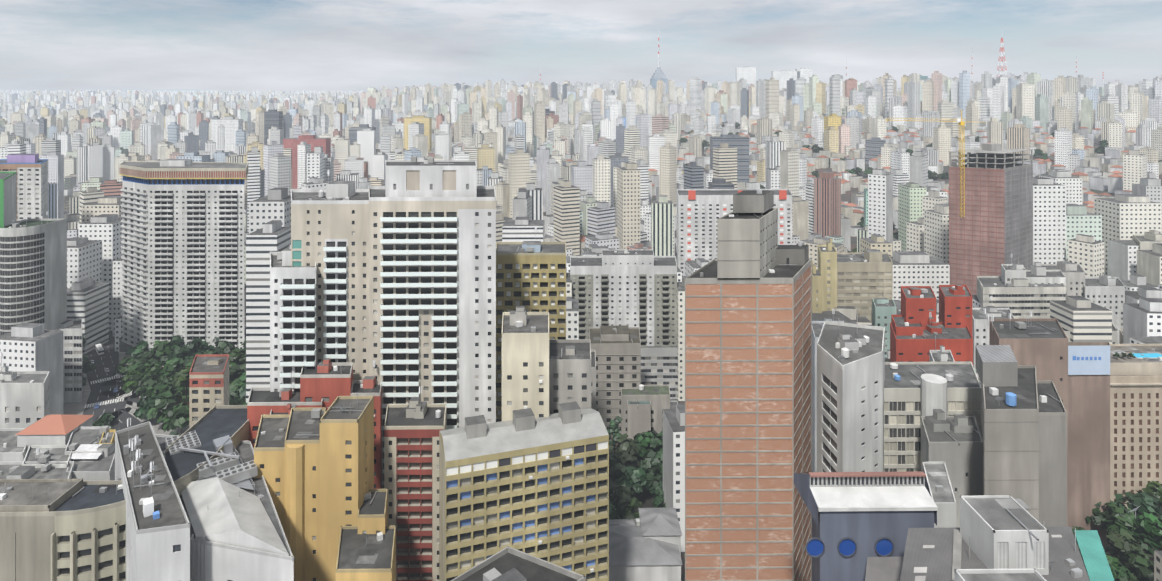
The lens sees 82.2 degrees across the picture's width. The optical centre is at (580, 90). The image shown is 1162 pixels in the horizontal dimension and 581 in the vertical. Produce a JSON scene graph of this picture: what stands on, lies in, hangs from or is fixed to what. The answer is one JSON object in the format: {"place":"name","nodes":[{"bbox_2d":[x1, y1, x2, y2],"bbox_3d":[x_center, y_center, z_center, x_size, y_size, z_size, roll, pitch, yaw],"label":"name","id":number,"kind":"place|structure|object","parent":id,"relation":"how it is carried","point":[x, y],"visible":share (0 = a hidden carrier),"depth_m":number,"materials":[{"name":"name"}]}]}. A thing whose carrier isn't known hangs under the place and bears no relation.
{"place":"outdoors","nodes":[
{"label":"outdoors","id":0,"kind":"place"},
{"bbox_2d":[19,89,223,92],"bbox_3d":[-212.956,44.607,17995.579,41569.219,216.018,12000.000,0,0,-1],"label":"hills","id":1,"kind":"structure","parent":0,"point":[171,90],"depth_m":20438.10,"materials":[{"name":"grey"}]},
{"bbox_2d":[0,0,1161,92],"label":"sky","id":2,"kind":"structure","parent":0,"point":[236,45],"materials":[{"name":"grey"}]},
{"bbox_2d":[104,115,1161,580],"bbox_3d":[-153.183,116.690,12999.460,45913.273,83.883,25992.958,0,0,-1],"label":"ground","id":3,"kind":"structure","parent":0,"point":[850,191],"depth_m":891.57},
{"bbox_2d":[0,352,115,480],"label":"buildings","id":4,"kind":"structure","parent":3,"relation":"on","point":[38,440],"depth_m":195.49,"materials":[{"name":"concrete"}]},
{"bbox_2d":[0,153,228,427],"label":"buildings","id":5,"kind":"structure","parent":3,"relation":"on","point":[33,263],"depth_m":319.54,"materials":[{"name":"grey concrete"}]},
{"bbox_2d":[0,405,248,580],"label":"buildings","id":6,"kind":"structure","parent":3,"relation":"on","point":[66,529],"depth_m":137.73,"materials":[{"name":"grey concrete"}]},
{"bbox_2d":[63,322,245,434],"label":"street","id":7,"kind":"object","parent":3,"relation":"on","point":[120,405],"visible":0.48,"depth_m":329.95,"materials":[{"name":"grey asphalt"}]},
{"bbox_2d":[95,344,103,354],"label":"bus","id":8,"kind":"object","parent":7,"relation":"on","point":[99,349],"visible":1,"depth_m":385.72,"materials":[{"name":"white metal"}]},
{"bbox_2d":[91,360,145,408],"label":"cars","id":9,"kind":"object","parent":7,"relation":"on","point":[114,391],"visible":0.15,"depth_m":336.94,"materials":[{"name":"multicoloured metal"}]},
{"bbox_2d":[119,159,247,366],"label":"tower","id":10,"kind":"structure","parent":3,"relation":"on","point":[182,247],"depth_m":369.47,"materials":[{"name":"white concrete"}]},
{"bbox_2d":[0,89,401,97],"bbox_3d":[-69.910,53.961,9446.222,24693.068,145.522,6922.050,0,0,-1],"label":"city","id":11,"kind":"object","parent":3,"relation":"on","point":[233,91],"visible":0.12,"depth_m":7760.11},
{"bbox_2d":[115,418,293,580],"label":"white roof building","id":12,"kind":"structure","parent":3,"relation":"on","point":[218,520],"depth_m":134.47,"materials":[{"name":"clear concrete"}]},
{"bbox_2d":[247,358,381,488],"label":"red buildings","id":13,"kind":"structure","parent":3,"relation":"on","point":[326,382],"depth_m":176.21,"materials":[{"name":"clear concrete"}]},
{"bbox_2d":[254,394,395,580],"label":"yellow building","id":14,"kind":"structure","parent":3,"relation":"on","point":[315,465],"depth_m":152.24,"materials":[{"name":"yellow paint"}]},
{"bbox_2d":[0,86,686,114],"bbox_3d":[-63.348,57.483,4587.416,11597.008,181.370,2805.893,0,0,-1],"label":"city","id":15,"kind":"object","parent":3,"relation":"on","point":[87,99],"visible":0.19,"depth_m":3956.60},
{"bbox_2d":[270,156,495,488],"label":"tower","id":16,"kind":"structure","parent":3,"relation":"on","point":[394,278],"depth_m":183.56,"materials":[{"name":"white concrete"}]},
{"bbox_2d":[384,385,608,580],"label":"apartment buildings","id":17,"kind":"structure","parent":3,"relation":"on","point":[523,495],"depth_m":155.14,"materials":[{"name":"beige concrete"}]},
{"bbox_2d":[0,72,1138,144],"bbox_3d":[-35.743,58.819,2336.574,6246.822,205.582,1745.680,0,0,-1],"label":"city","id":18,"kind":"object","parent":3,"relation":"on","point":[724,101],"visible":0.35,"depth_m":1805.42},
{"bbox_2d":[0,71,1161,350],"bbox_3d":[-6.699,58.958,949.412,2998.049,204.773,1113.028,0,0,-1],"label":"city","id":19,"kind":"object","parent":3,"relation":"on","point":[592,183],"visible":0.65,"depth_m":928.97},
{"bbox_2d":[0,177,1161,580],"bbox_3d":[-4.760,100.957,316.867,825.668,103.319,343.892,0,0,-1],"label":"buildings","id":20,"kind":"structure","parent":3,"relation":"on","point":[94,265],"depth_m":385.41,"materials":[{"name":"white concrete"}]},
{"bbox_2d":[496,226,682,580],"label":"buildings","id":21,"kind":"structure","parent":3,"relation":"on","point":[619,357],"depth_m":219.51,"materials":[{"name":"grey concrete"}]},
{"bbox_2d":[145,67,1081,275],"bbox_3d":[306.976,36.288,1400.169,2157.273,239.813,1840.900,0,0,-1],"label":"buildings","id":22,"kind":"structure","parent":3,"relation":"on","point":[700,212],"depth_m":569.15,"materials":[{"name":"concrete"}]},
{"bbox_2d":[82,155,1161,580],"bbox_3d":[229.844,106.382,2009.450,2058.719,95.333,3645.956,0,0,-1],"label":"tree","id":23,"kind":"object","parent":3,"relation":"on","point":[150,383],"depth_m":260.90,"materials":[{"name":"green plant"}]},
{"bbox_2d":[685,189,811,580],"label":"brick tower","id":24,"kind":"structure","parent":3,"relation":"on","point":[748,375],"depth_m":154.41,"materials":[{"name":"brick"}]},
{"bbox_2d":[540,30,1103,93],"bbox_3d":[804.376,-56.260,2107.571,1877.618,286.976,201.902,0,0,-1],"label":"antenna towers","id":25,"kind":"structure","parent":3,"relation":"on","point":[658,74],"depth_m":2100.26,"materials":[{"name":"grey metal"}]},
{"bbox_2d":[794,462,955,580],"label":"building","id":26,"kind":"structure","parent":3,"relation":"on","point":[858,518],"depth_m":119.60,"materials":[{"name":"blue paint"}]},
{"bbox_2d":[611,459,1153,565],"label":"trees","id":27,"kind":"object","parent":3,"relation":"on","point":[645,498],"visible":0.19,"depth_m":246.58,"materials":[{"name":"green plant"}]},
{"bbox_2d":[679,122,1161,251],"bbox_3d":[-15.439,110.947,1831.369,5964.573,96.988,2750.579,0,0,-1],"label":"city trees","id":28,"kind":"object","parent":3,"relation":"on","point":[1038,152],"depth_m":1002.77,"materials":[{"name":"green plant"}]},
{"bbox_2d":[887,110,1032,294],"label":"construction tower","id":29,"kind":"structure","parent":3,"relation":"on","point":[990,208],"depth_m":400.32,"materials":[{"name":"concrete"}]},
{"bbox_2d":[812,230,1161,546],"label":"buildings","id":30,"kind":"structure","parent":3,"relation":"on","point":[1049,423],"depth_m":203.71,"materials":[{"name":"grey concrete"}]},
{"bbox_2d":[865,495,1139,580],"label":"roofs","id":31,"kind":"structure","parent":3,"relation":"on","point":[1000,538],"depth_m":106.15,"materials":[{"name":"concrete"}]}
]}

